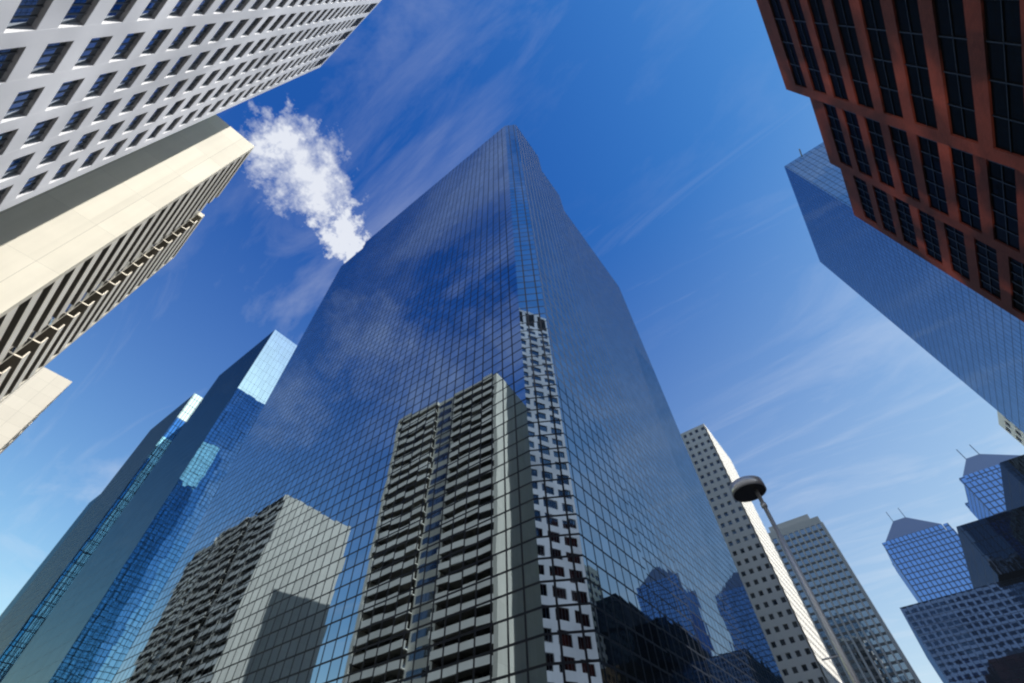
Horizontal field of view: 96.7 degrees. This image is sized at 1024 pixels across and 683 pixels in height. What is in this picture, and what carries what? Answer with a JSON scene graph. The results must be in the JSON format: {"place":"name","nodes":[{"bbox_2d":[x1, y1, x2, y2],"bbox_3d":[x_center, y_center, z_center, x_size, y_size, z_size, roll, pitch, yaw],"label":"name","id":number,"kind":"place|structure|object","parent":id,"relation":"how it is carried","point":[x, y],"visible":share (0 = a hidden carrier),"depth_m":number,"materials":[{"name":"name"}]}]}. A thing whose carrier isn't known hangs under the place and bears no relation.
{"place":"outdoors","nodes":[
{"label":"outdoors","id":0,"kind":"place"},
{"bbox_2d":[0,495,98,621],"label":"glass tower","id":1,"kind":"structure","parent":0,"point":[39,569],"depth_m":182.23,"materials":[{"name":"blue glass"}]},
{"bbox_2d":[0,394,202,682],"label":"thin tower","id":2,"kind":"structure","parent":0,"point":[25,617],"depth_m":154.60,"materials":[{"name":"blue glass"}]},
{"bbox_2d":[1,330,296,682],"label":"glass tower","id":3,"kind":"structure","parent":0,"point":[88,631],"depth_m":119.22,"materials":[{"name":"blue glass"}]},
{"bbox_2d":[0,0,380,211],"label":"skyscraper","id":4,"kind":"structure","parent":0,"point":[86,86],"depth_m":36.64,"materials":[{"name":"concrete"}]},
{"bbox_2d":[111,124,783,682],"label":"tower","id":5,"kind":"structure","parent":0,"point":[463,456],"depth_m":56.08,"materials":[{"name":"blue glass"}]},
{"bbox_2d":[0,0,1023,682],"label":"sky","id":6,"kind":"structure","parent":0,"point":[666,132],"materials":[{"name":"blue"}]},
{"bbox_2d":[681,424,841,682],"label":"white grid tower","id":7,"kind":"structure","parent":0,"point":[796,646],"depth_m":131.40,"materials":[{"name":"white concrete"},{"name":"glass"}]},
{"bbox_2d":[768,514,920,682],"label":"skyscraper","id":8,"kind":"structure","parent":0,"point":[871,649],"depth_m":228.19,"materials":[{"name":"stone"}]},
{"bbox_2d":[784,142,1023,432],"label":"blue tower","id":9,"kind":"structure","parent":0,"point":[971,339],"depth_m":115.97,"materials":[{"name":"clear glass"}]},
{"bbox_2d":[882,508,972,602],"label":"skyscraper","id":10,"kind":"structure","parent":0,"point":[927,559],"depth_m":333.36,"materials":[{"name":"blue glass"}]},
{"bbox_2d":[956,445,1020,519],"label":"skyscraper","id":11,"kind":"structure","parent":0,"point":[981,479],"depth_m":302.47,"materials":[{"name":"blue glass"}]},
{"bbox_3d":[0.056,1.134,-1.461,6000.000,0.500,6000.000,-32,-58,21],"label":"ground","id":12,"kind":"structure","parent":0,"visible":0},
{"bbox_2d":[0,367,71,453],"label":"cream tower","id":13,"kind":"structure","parent":12,"relation":"on","point":[24,406],"depth_m":103.34,"materials":[{"name":"beige concrete"}]},
{"bbox_2d":[0,114,254,402],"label":"cream tower","id":14,"kind":"structure","parent":12,"relation":"on","point":[80,255],"depth_m":60.04,"materials":[{"name":"beige concrete"}]},
{"bbox_2d":[756,0,1023,321],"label":"red brick building","id":15,"kind":"structure","parent":12,"relation":"on","point":[918,107],"depth_m":42.72,"materials":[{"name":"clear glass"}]},
{"bbox_2d":[900,455,1023,682],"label":"building","id":16,"kind":"structure","parent":12,"relation":"on","point":[975,634],"depth_m":124.65,"materials":[{"name":"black glass"}]},
{"bbox_2d":[997,411,1023,445],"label":"white office","id":17,"kind":"structure","parent":12,"relation":"on","point":[1012,429],"depth_m":141.00,"materials":[{"name":"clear concrete"}]},
{"bbox_3d":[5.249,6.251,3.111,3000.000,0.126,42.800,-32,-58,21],"label":"pavements","id":18,"kind":"structure","parent":0,"visible":0},
{"bbox_2d":[729,475,859,682],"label":"street lamp","id":19,"kind":"object","parent":18,"relation":"on","point":[748,488],"visible":1,"depth_m":12.73,"materials":[{"name":"silver metal"}]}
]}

